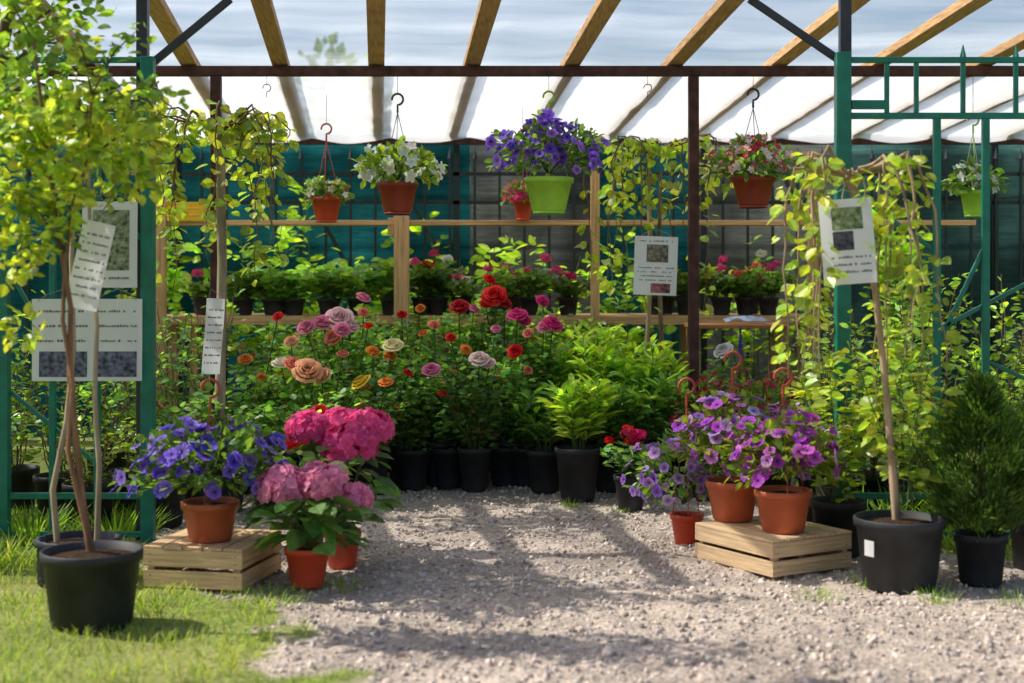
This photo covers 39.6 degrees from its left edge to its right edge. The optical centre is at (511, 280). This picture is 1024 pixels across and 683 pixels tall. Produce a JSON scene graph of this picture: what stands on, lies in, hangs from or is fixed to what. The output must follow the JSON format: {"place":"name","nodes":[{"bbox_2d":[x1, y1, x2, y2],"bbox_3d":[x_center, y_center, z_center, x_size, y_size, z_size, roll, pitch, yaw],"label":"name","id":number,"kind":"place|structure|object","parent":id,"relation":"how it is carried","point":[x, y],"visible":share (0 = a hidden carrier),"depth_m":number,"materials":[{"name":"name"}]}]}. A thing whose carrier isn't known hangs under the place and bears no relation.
{"place":"outdoors","nodes":[
{"label":"outdoors","id":0,"kind":"place"},
{"bbox_2d":[0,437,1023,682],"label":"ground","id":1,"kind":"structure","parent":0,"point":[716,649],"depth_m":5.48,"materials":[{"name":"gravel"}]},
{"bbox_2d":[11,290,65,513],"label":"potted shrub","id":2,"kind":"object","parent":1,"relation":"on","point":[22,474],"visible":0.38,"depth_m":7.94,"materials":[{"name":"green plant"}]},
{"bbox_2d":[0,499,91,545],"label":"weed tuft","id":3,"kind":"object","parent":1,"relation":"on","point":[36,529],"visible":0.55,"depth_m":7.21,"materials":[{"name":"green plant"}]},
{"bbox_2d":[0,0,116,155],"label":"apple tree","id":4,"kind":"object","parent":1,"relation":"on","point":[5,25],"visible":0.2,"depth_m":6.31,"materials":[{"name":"green plant"}]},
{"bbox_2d":[11,342,122,521],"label":"potted shrub","id":5,"kind":"object","parent":1,"relation":"on","point":[41,481],"visible":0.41,"depth_m":7.65,"materials":[{"name":"green plant"}]},
{"bbox_2d":[0,81,181,587],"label":"weeping tree","id":6,"kind":"object","parent":1,"relation":"on","point":[56,536],"visible":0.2,"depth_m":6.09,"materials":[{"name":"green plant"}]},
{"bbox_2d":[65,212,115,311],"bbox_3d":[-1.717,-0.082,5.804,0.130,0.404,0.058,13,-6,-25],"label":"plant info sign","id":7,"kind":"object","parent":6,"relation":"attached to","point":[88,270],"visible":0.98,"depth_m":5.79,"materials":[{"name":"paper"}]},
{"bbox_2d":[30,407,160,530],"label":"potted shrub","id":8,"kind":"object","parent":1,"relation":"on","point":[106,504],"visible":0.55,"depth_m":7.33,"materials":[{"name":"green plant"}]},
{"bbox_2d":[0,0,191,633],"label":"potted young tree","id":9,"kind":"object","parent":1,"relation":"on","point":[89,580],"visible":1,"depth_m":5.32,"materials":[{"name":"green plant"}]},
{"bbox_2d":[77,300,170,478],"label":"potted shrub","id":10,"kind":"object","parent":1,"relation":"on","point":[119,460],"visible":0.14,"depth_m":8.74,"materials":[{"name":"green plant"}]},
{"bbox_2d":[78,318,200,516],"bbox_3d":[-2.110,0.754,7.891,0.716,1.088,0.576,0,0,30],"label":"potted shrub","id":11,"kind":"object","parent":1,"relation":"on","point":[126,414],"visible":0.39,"depth_m":7.83,"materials":[{"name":"green plant"}]},
{"bbox_2d":[115,422,210,529],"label":"potted shrub","id":12,"kind":"object","parent":1,"relation":"on","point":[170,503],"visible":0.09,"depth_m":7.41,"materials":[{"name":"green plant"}]},
{"bbox_2d":[135,307,209,428],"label":"potted shrub","id":13,"kind":"object","parent":1,"relation":"on","point":[166,390],"visible":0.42,"depth_m":8.50,"materials":[{"name":"green plant"}]},
{"bbox_2d":[115,197,234,412],"bbox_3d":[-2.620,0.312,11.215,0.628,1.979,0.968,0,0,43],"label":"backdrop shrub","id":14,"kind":"object","parent":1,"relation":"on","point":[176,296],"visible":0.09,"depth_m":11.03,"materials":[{"name":"green plant"}]},
{"bbox_2d":[159,289,253,424],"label":"potted shrub","id":15,"kind":"object","parent":1,"relation":"on","point":[199,363],"visible":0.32,"depth_m":9.38,"materials":[{"name":"green plant"}]},
{"bbox_2d":[156,389,262,498],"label":"potted rose bush","id":16,"kind":"object","parent":1,"relation":"on","point":[205,411],"visible":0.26,"depth_m":7.93,"materials":[{"name":"green plant"}]},
{"bbox_2d":[143,528,280,590],"bbox_3d":[-1.295,1.206,6.190,0.440,0.173,0.474,0,0,11],"label":"wooden crate","id":17,"kind":"object","parent":1,"relation":"on","point":[164,558],"visible":0.81,"depth_m":5.98,"materials":[{"name":"wood"}]},
{"bbox_2d":[107,378,289,542],"bbox_3d":[-1.314,0.768,6.112,0.678,0.697,0.644,0,0,-44],"label":"potted petunia","id":18,"kind":"object","parent":17,"relation":"on","point":[210,516],"visible":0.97,"depth_m":6.03,"materials":[{"name":"plant"}]},
{"bbox_2d":[132,99,298,511],"bbox_3d":[-1.639,0.161,8.022,0.906,2.274,1.127,0,0,0],"label":"weeping mulberry tree","id":19,"kind":"object","parent":1,"relation":"on","point":[243,127],"visible":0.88,"depth_m":7.88,"materials":[{"name":"green plant"}]},
{"bbox_2d":[201,289,224,373],"bbox_3d":[-1.659,0.284,7.901,0.063,0.472,0.130,0,-3,38],"label":"plant info sign","id":20,"kind":"object","parent":19,"relation":"hanging from","point":[213,335],"visible":1,"depth_m":7.88,"materials":[{"name":"paper"}]},
{"bbox_2d":[182,208,310,393],"bbox_3d":[-1.965,0.373,11.126,0.878,1.856,0.982,0,0,43],"label":"backdrop shrub","id":21,"kind":"object","parent":1,"relation":"on","point":[283,242],"visible":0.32,"depth_m":11.02,"materials":[{"name":"green plant"}]},
{"bbox_2d":[196,311,299,492],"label":"potted rose bush","id":22,"kind":"object","parent":1,"relation":"on","point":[248,358],"visible":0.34,"depth_m":8.63,"materials":[{"name":"green plant"}]},
{"bbox_2d":[226,394,319,505],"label":"potted rose bush","id":23,"kind":"object","parent":1,"relation":"on","point":[260,422],"visible":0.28,"depth_m":8.15,"materials":[{"name":"green plant"}]},
{"bbox_2d":[227,311,318,404],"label":"potted rose bush","id":24,"kind":"object","parent":1,"relation":"on","point":[254,354],"visible":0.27,"depth_m":9.59,"materials":[{"name":"green plant"}]},
{"bbox_2d":[248,335,341,467],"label":"potted rose bush","id":25,"kind":"object","parent":1,"relation":"on","point":[278,399],"visible":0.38,"depth_m":8.51,"materials":[{"name":"green plant"}]},
{"bbox_2d":[236,460,374,588],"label":"potted hydrangea","id":26,"kind":"object","parent":1,"relation":"on","point":[285,487],"visible":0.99,"depth_m":5.97,"materials":[{"name":"plant"}]},
{"bbox_2d":[153,31,470,268],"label":"distant trees","id":27,"kind":"object","parent":1,"relation":"on","point":[339,55],"depth_m":25.02,"materials":[{"name":"green plant"}]},
{"bbox_2d":[263,350,372,453],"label":"potted rose bush","id":28,"kind":"object","parent":1,"relation":"on","point":[300,370],"visible":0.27,"depth_m":8.35,"materials":[{"name":"green plant"}]},
{"bbox_2d":[260,175,381,358],"bbox_3d":[-1.577,0.234,11.135,0.969,2.133,0.865,0,0,28],"label":"backdrop shrub","id":29,"kind":"object","parent":1,"relation":"on","point":[295,184],"visible":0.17,"depth_m":11.22,"materials":[{"name":"green plant"}]},
{"bbox_2d":[284,405,406,568],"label":"potted hydrangea","id":30,"kind":"object","parent":1,"relation":"on","point":[341,434],"visible":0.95,"depth_m":6.39,"materials":[{"name":"plant"}]},
{"bbox_2d":[297,307,397,482],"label":"potted rose bush","id":31,"kind":"object","parent":1,"relation":"on","point":[344,325],"visible":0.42,"depth_m":8.94,"materials":[{"name":"green plant"}]},
{"bbox_2d":[310,292,385,396],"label":"potted rose bush","id":32,"kind":"object","parent":1,"relation":"on","point":[363,310],"visible":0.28,"depth_m":9.16,"materials":[{"name":"green plant"}]},
{"bbox_2d":[328,338,421,495],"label":"potted rose bush","id":33,"kind":"object","parent":1,"relation":"on","point":[387,380],"visible":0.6,"depth_m":8.57,"materials":[{"name":"green plant"}]},
{"bbox_2d":[365,304,442,441],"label":"potted rose bush","id":34,"kind":"object","parent":1,"relation":"on","point":[412,332],"visible":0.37,"depth_m":9.30,"materials":[{"name":"green plant"}]},
{"bbox_2d":[357,329,455,487],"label":"potted rose bush","id":35,"kind":"object","parent":1,"relation":"on","point":[393,464],"visible":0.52,"depth_m":8.87,"materials":[{"name":"green plant"}]},
{"bbox_2d":[390,401,443,489],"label":"potted rose bush","id":36,"kind":"object","parent":1,"relation":"on","point":[412,468],"visible":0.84,"depth_m":8.80,"materials":[{"name":"plastic"}]},
{"bbox_2d":[386,320,477,486],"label":"potted rose bush","id":37,"kind":"object","parent":1,"relation":"on","point":[430,474],"visible":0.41,"depth_m":8.96,"materials":[{"name":"green plant"}]},
{"bbox_2d":[407,407,482,488],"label":"potted rose bush","id":38,"kind":"object","parent":1,"relation":"on","point":[447,469],"visible":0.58,"depth_m":8.87,"materials":[{"name":"plastic"}]},
{"bbox_2d":[417,299,494,445],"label":"potted rose bush","id":39,"kind":"object","parent":1,"relation":"on","point":[461,306],"visible":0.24,"depth_m":9.31,"materials":[{"name":"green plant"}]},
{"bbox_2d":[409,211,526,410],"bbox_3d":[-0.319,0.374,11.202,0.789,1.854,1.060,0,0,-30],"label":"backdrop shrub","id":40,"kind":"object","parent":1,"relation":"on","point":[482,250],"visible":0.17,"depth_m":11.21,"materials":[{"name":"green plant"}]},
{"bbox_2d":[420,325,527,491],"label":"potted rose bush","id":41,"kind":"object","parent":1,"relation":"on","point":[474,460],"visible":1,"depth_m":8.70,"materials":[{"name":"green plant"}]},
{"bbox_2d":[167,313,805,447],"bbox_3d":[-0.200,0.774,10.405,4.700,1.049,0.865,0,0,0],"label":"plant bench","id":42,"kind":"object","parent":1,"relation":"on","point":[607,318],"visible":0.25,"depth_m":9.97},
{"bbox_2d":[227,270,276,314],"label":"potted seedling","id":43,"kind":"object","parent":42,"relation":"on","point":[244,303],"visible":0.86,"depth_m":10.12,"materials":[{"name":"plant"}]},
{"bbox_2d":[242,263,300,314],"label":"potted seedling","id":44,"kind":"object","parent":42,"relation":"on","point":[272,305],"visible":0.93,"depth_m":10.10,"materials":[{"name":"plant"}]},
{"bbox_2d":[268,268,327,314],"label":"potted seedling","id":45,"kind":"object","parent":42,"relation":"on","point":[294,302],"visible":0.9,"depth_m":10.15,"materials":[{"name":"plant"}]},
{"bbox_2d":[305,267,355,314],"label":"potted seedling","id":46,"kind":"object","parent":42,"relation":"on","point":[325,303],"visible":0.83,"depth_m":10.10,"materials":[{"name":"plant"}]},
{"bbox_2d":[322,264,392,314],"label":"potted seedling","id":47,"kind":"object","parent":42,"relation":"on","point":[350,293],"visible":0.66,"depth_m":10.11,"materials":[{"name":"plant"}]},
{"bbox_2d":[359,257,411,314],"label":"potted seedling","id":48,"kind":"object","parent":42,"relation":"on","point":[380,275],"visible":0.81,"depth_m":10.09,"materials":[{"name":"plant"}]},
{"bbox_2d":[409,257,451,314],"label":"potted geranium","id":49,"kind":"object","parent":42,"relation":"on","point":[422,297],"visible":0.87,"depth_m":10.14,"materials":[{"name":"plant"}]},
{"bbox_2d":[412,248,468,314],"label":"potted geranium","id":50,"kind":"object","parent":42,"relation":"on","point":[438,305],"visible":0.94,"depth_m":10.13,"materials":[{"name":"plant"}]},
{"bbox_2d":[499,253,554,314],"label":"potted geranium","id":51,"kind":"object","parent":42,"relation":"on","point":[529,304],"visible":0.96,"depth_m":10.13,"materials":[{"name":"plant"}]},
{"bbox_2d":[548,265,589,314],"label":"potted geranium","id":52,"kind":"object","parent":42,"relation":"on","point":[567,289],"visible":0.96,"depth_m":10.10,"materials":[{"name":"plant"}]},
{"bbox_2d":[699,255,757,314],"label":"potted geranium","id":53,"kind":"object","parent":42,"relation":"on","point":[721,305],"visible":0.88,"depth_m":10.12,"materials":[{"name":"plant"}]},
{"bbox_2d":[712,269,778,314],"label":"potted geranium","id":54,"kind":"object","parent":42,"relation":"on","point":[745,303],"visible":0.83,"depth_m":10.14,"materials":[{"name":"plant"}]},
{"bbox_2d":[730,249,796,314],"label":"potted geranium","id":55,"kind":"object","parent":42,"relation":"on","point":[768,305],"visible":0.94,"depth_m":10.12,"materials":[{"name":"plant"}]},
{"bbox_2d":[452,274,537,444],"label":"potted rose bush","id":56,"kind":"object","parent":1,"relation":"on","point":[495,296],"visible":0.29,"depth_m":9.30,"materials":[{"name":"green plant"}]},
{"bbox_2d":[478,403,522,486],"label":"potted rose bush","id":57,"kind":"object","parent":1,"relation":"on","point":[502,467],"visible":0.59,"depth_m":8.94,"materials":[{"name":"plastic"}]},
{"bbox_2d":[0,477,1012,682],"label":"lawn grass","id":58,"kind":"structure","parent":1,"relation":"on","point":[9,556],"depth_m":5.16,"materials":[{"name":"plant"}]},
{"bbox_2d":[11,0,1023,539],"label":"greenhouse pergola","id":59,"kind":"object","parent":1,"relation":"on","point":[471,100],"visible":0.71,"depth_m":9.20,"materials":[{"name":"paint"}]},
{"bbox_2d":[0,48,155,544],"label":"garden gate","id":60,"kind":"structure","parent":59,"relation":"attached to","point":[146,236],"depth_m":6.97,"materials":[{"name":"metal"}]},
{"bbox_2d":[32,290,93,380],"bbox_3d":[-2.190,0.265,6.941,0.300,0.449,0.041,0,0,0],"label":"plant info sign","id":61,"kind":"object","parent":60,"relation":"attached to","point":[49,361],"visible":0.68,"depth_m":6.93,"materials":[{"name":"paper"}]},
{"bbox_2d":[82,194,137,287],"bbox_3d":[-1.960,-0.201,6.937,0.270,0.472,0.048,0,0,0],"label":"plant info sign","id":62,"kind":"object","parent":60,"relation":"attached to","point":[121,270],"visible":0.54,"depth_m":6.92,"materials":[{"name":"paper"}]},
{"bbox_2d":[93,289,141,380],"bbox_3d":[-1.930,0.265,6.949,0.250,0.449,0.044,0,0,0],"label":"plant info sign","id":63,"kind":"object","parent":60,"relation":"attached to","point":[120,342],"visible":0.92,"depth_m":6.94,"materials":[{"name":"paper"}]},
{"bbox_2d":[301,95,354,222],"bbox_3d":[-1.221,-0.819,9.508,0.362,0.862,0.295,0,0,0],"label":"hanging flower basket","id":64,"kind":"object","parent":59,"relation":"hanging from","point":[326,205],"visible":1,"depth_m":9.44,"materials":[{"name":"plastic"}]},
{"bbox_2d":[350,76,447,214],"bbox_3d":[-0.687,-0.827,8.708,0.595,0.847,0.571,0,0,0],"label":"hanging flower basket","id":65,"kind":"object","parent":59,"relation":"hanging from","point":[397,195],"visible":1,"depth_m":8.60,"materials":[{"name":"plastic"}]},
{"bbox_2d":[500,130,530,220],"bbox_3d":[0.058,-0.819,9.882,0.294,0.802,0.268,0,0,0],"label":"hanging flower basket","id":66,"kind":"object","parent":59,"relation":"hanging from","point":[519,199],"visible":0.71,"depth_m":9.85,"materials":[{"name":"plastic"}]},
{"bbox_2d":[484,90,610,213],"bbox_3d":[0.223,-0.829,8.700,0.783,0.842,0.632,0,0,23],"label":"hanging flower basket","id":67,"kind":"object","parent":59,"relation":"hanging from","point":[547,194],"visible":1,"depth_m":8.58,"materials":[{"name":"plastic"}]},
{"bbox_2d":[704,88,806,208],"bbox_3d":[1.487,-0.847,8.710,0.565,0.807,0.511,0,0,-31],"label":"hanging flower basket","id":68,"kind":"object","parent":59,"relation":"hanging from","point":[753,189],"visible":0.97,"depth_m":8.61,"materials":[{"name":"plastic"}]},
{"bbox_2d":[834,45,1023,537],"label":"garden gate","id":69,"kind":"structure","parent":59,"relation":"attached to","point":[844,104],"depth_m":6.98,"materials":[{"name":"metal"}]},
{"bbox_2d":[941,119,1009,216],"bbox_3d":[2.818,-0.819,8.708,0.378,0.862,0.393,0,0,-41],"label":"hanging flower basket","id":70,"kind":"object","parent":59,"relation":"hanging from","point":[971,199],"visible":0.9,"depth_m":8.65,"materials":[{"name":"plastic"}]},
{"bbox_2d":[11,137,1023,436],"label":"shade net wall","id":71,"kind":"structure","parent":1,"relation":"on","point":[735,237],"depth_m":11.61,"materials":[{"name":"fabric"}]},
{"bbox_2d":[11,145,1023,433],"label":"iron picket fence","id":72,"kind":"object","parent":1,"relation":"on","point":[457,175],"visible":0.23,"depth_m":11.45,"materials":[{"name":"metal"}]},
{"bbox_2d":[471,308,567,485],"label":"potted rose bush","id":73,"kind":"object","parent":1,"relation":"on","point":[515,314],"visible":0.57,"depth_m":8.99,"materials":[{"name":"green plant"}]},
{"bbox_2d":[499,407,546,487],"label":"potted rose bush","id":74,"kind":"object","parent":1,"relation":"on","point":[521,469],"visible":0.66,"depth_m":8.90,"materials":[{"name":"plastic"}]},
{"bbox_2d":[499,382,567,492],"bbox_3d":[0.202,0.958,8.770,0.578,0.680,0.458,0,0,23],"label":"potted phlox","id":75,"kind":"object","parent":1,"relation":"on","point":[543,469],"visible":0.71,"depth_m":8.68,"materials":[{"name":"plant"}]},
{"bbox_2d":[489,316,578,447],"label":"potted rose bush","id":76,"kind":"object","parent":1,"relation":"on","point":[550,325],"visible":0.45,"depth_m":9.02,"materials":[{"name":"green plant"}]},
{"bbox_2d":[156,151,975,464],"bbox_3d":[0.300,0.200,10.043,5.900,2.200,0.275,0,0,0],"label":"timber shelf frame","id":77,"kind":"object","parent":1,"relation":"on","point":[398,227],"visible":0.5,"depth_m":9.91,"materials":[{"name":"wood"}]},
{"bbox_2d":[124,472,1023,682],"bbox_3d":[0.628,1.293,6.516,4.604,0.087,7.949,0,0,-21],"label":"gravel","id":78,"kind":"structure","parent":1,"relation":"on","point":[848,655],"depth_m":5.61,"materials":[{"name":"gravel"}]},
{"bbox_2d":[534,372,623,500],"bbox_3d":[0.398,0.921,8.466,0.535,0.754,0.558,0,0,0],"label":"potted phlox","id":79,"kind":"object","parent":1,"relation":"on","point":[575,413],"visible":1,"depth_m":8.36,"materials":[{"name":"plant"}]},
{"bbox_2d":[527,319,632,446],"bbox_3d":[0.469,0.772,9.157,0.632,1.052,0.613,0,0,-43],"label":"potted phlox","id":80,"kind":"object","parent":1,"relation":"on","point":[600,352],"visible":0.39,"depth_m":9.07,"materials":[{"name":"plant"}]},
{"bbox_2d":[588,417,647,492],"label":"potted rose bush","id":81,"kind":"object","parent":1,"relation":"on","point":[605,482],"visible":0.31,"depth_m":8.69,"materials":[{"name":"plastic"}]},
{"bbox_2d":[584,367,659,472],"bbox_3d":[0.633,0.914,8.765,0.552,0.769,0.566,0,0,0],"label":"potted phlox","id":82,"kind":"object","parent":1,"relation":"on","point":[630,402],"visible":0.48,"depth_m":8.68,"materials":[{"name":"plant"}]},
{"bbox_2d":[600,425,652,511],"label":"potted geranium","id":83,"kind":"object","parent":1,"relation":"on","point":[625,498],"visible":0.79,"depth_m":8.00,"materials":[{"name":"plant"}]},
{"bbox_2d":[578,227,677,429],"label":"backdrop shrub","id":84,"kind":"object","parent":1,"relation":"on","point":[668,329],"visible":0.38,"depth_m":11.20,"materials":[{"name":"green plant"}]},
{"bbox_2d":[597,334,700,446],"bbox_3d":[0.845,0.812,9.084,0.707,0.972,0.612,0,0,0],"label":"potted phlox","id":85,"kind":"object","parent":1,"relation":"on","point":[650,360],"visible":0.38,"depth_m":9.01,"materials":[{"name":"plant"}]},
{"bbox_2d":[574,133,733,442],"bbox_3d":[0.909,0.177,9.262,1.038,2.242,1.006,0,0,0],"label":"weeping mulberry tree","id":86,"kind":"object","parent":1,"relation":"on","point":[629,160],"visible":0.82,"depth_m":9.04,"materials":[{"name":"green plant"}]},
{"bbox_2d":[633,229,677,295],"bbox_3d":[0.881,-0.112,8.726,0.265,0.405,0.051,2,0,0],"label":"plant info sign","id":87,"kind":"object","parent":86,"relation":"attached to","point":[655,264],"visible":1,"depth_m":8.71,"materials":[{"name":"paper"}]},
{"bbox_2d":[622,364,723,490],"bbox_3d":[1.012,0.902,8.853,0.641,0.792,0.599,0,0,0],"label":"potted phlox","id":88,"kind":"object","parent":1,"relation":"on","point":[662,403],"visible":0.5,"depth_m":8.75,"materials":[{"name":"plant"}]},
{"bbox_2d":[620,377,739,544],"bbox_3d":[0.853,0.885,7.026,0.642,0.817,0.513,0,0,0],"label":"potted petunia","id":89,"kind":"object","parent":1,"relation":"on","point":[654,456],"visible":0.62,"depth_m":6.93,"materials":[{"name":"plant"}]},
{"bbox_2d":[684,323,787,416],"bbox_3d":[1.480,0.794,9.450,0.620,1.012,0.440,0,0,0],"label":"wooden table","id":90,"kind":"object","parent":1,"relation":"on","point":[781,338],"visible":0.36,"depth_m":9.25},
{"bbox_2d":[699,233,806,385],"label":"backdrop shrub","id":91,"kind":"object","parent":1,"relation":"on","point":[746,334],"visible":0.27,"depth_m":11.17,"materials":[{"name":"green plant"}]},
{"bbox_2d":[728,375,795,485],"bbox_3d":[1.508,0.931,8.564,0.449,0.734,0.508,0,0,34],"label":"potted chrysanthemum","id":92,"kind":"object","parent":1,"relation":"on","point":[755,388],"visible":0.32,"depth_m":8.48,"materials":[{"name":"plant"}]},
{"bbox_2d":[695,515,851,576],"bbox_3d":[1.194,1.212,6.530,0.466,0.163,0.543,0,0,-31],"label":"wooden crate","id":93,"kind":"object","parent":1,"relation":"on","point":[822,547],"visible":0.81,"depth_m":6.35,"materials":[{"name":"wood"}]},
{"bbox_2d":[661,351,800,522],"bbox_3d":[1.063,0.728,6.702,0.586,0.797,0.589,0,0,39],"label":"potted petunia","id":94,"kind":"object","parent":93,"relation":"on","point":[729,503],"visible":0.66,"depth_m":6.63,"materials":[{"name":"plant"}]},
{"bbox_2d":[715,367,853,533],"bbox_3d":[1.223,0.758,6.385,0.609,0.737,0.605,0,0,0],"label":"potted petunia","id":95,"kind":"object","parent":93,"relation":"on","point":[782,509],"visible":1,"depth_m":6.30,"materials":[{"name":"plant"}]},
{"bbox_2d":[771,309,903,556],"bbox_3d":[1.506,0.717,6.770,0.586,1.161,0.584,0,0,-31],"label":"potted shrub","id":96,"kind":"object","parent":1,"relation":"on","point":[836,511],"visible":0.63,"depth_m":6.68,"materials":[{"name":"green plant"}]},
{"bbox_2d":[766,145,968,593],"bbox_3d":[1.502,0.367,6.019,0.828,1.862,0.606,0,0,20],"label":"weeping mulberry tree","id":97,"kind":"object","parent":1,"relation":"on","point":[899,551],"visible":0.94,"depth_m":5.98,"materials":[{"name":"green plant"}]},
{"bbox_2d":[818,189,876,285],"bbox_3d":[1.379,-0.182,5.850,0.215,0.394,0.063,-4,0,6],"label":"plant info sign","id":98,"kind":"object","parent":97,"relation":"attached to","point":[846,229],"visible":1,"depth_m":5.83,"materials":[{"name":"paper"}]},
{"bbox_2d":[814,276,925,509],"bbox_3d":[1.919,0.637,7.727,0.556,1.322,0.599,0,0,0],"label":"potted shrub","id":99,"kind":"object","parent":1,"relation":"on","point":[872,475],"visible":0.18,"depth_m":7.67,"materials":[{"name":"green plant"}]},
{"bbox_2d":[852,359,947,512],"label":"potted shrub","id":100,"kind":"object","parent":1,"relation":"on","point":[904,387],"visible":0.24,"depth_m":7.38,"materials":[{"name":"green plant"}]},
{"bbox_2d":[859,193,943,440],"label":"backdrop shrub","id":101,"kind":"object","parent":1,"relation":"on","point":[926,236],"visible":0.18,"depth_m":10.94,"materials":[{"name":"green plant"}]},
{"bbox_2d":[872,269,977,477],"bbox_3d":[2.342,0.616,7.924,0.606,1.364,0.544,0,0,0],"label":"potted shrub","id":102,"kind":"object","parent":1,"relation":"on","point":[928,364],"visible":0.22,"depth_m":7.92,"materials":[{"name":"green plant"}]},
{"bbox_2d":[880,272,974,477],"bbox_3d":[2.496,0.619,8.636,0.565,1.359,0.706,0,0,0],"label":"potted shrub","id":103,"kind":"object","parent":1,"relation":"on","point":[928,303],"visible":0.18,"depth_m":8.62,"materials":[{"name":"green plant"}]},
{"bbox_2d":[910,367,1023,586],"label":"potted thuja","id":104,"kind":"object","parent":1,"relation":"on","point":[982,403],"visible":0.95,"depth_m":6.01,"materials":[{"name":"plant"}]},
{"bbox_2d":[928,274,1023,411],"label":"potted shrub","id":105,"kind":"object","parent":1,"relation":"on","point":[1008,323],"visible":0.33,"depth_m":7.74,"materials":[{"name":"green plant"}]},
{"bbox_2d":[0,0,1023,275],"label":"sky","id":106,"kind":"structure","parent":0,"point":[417,32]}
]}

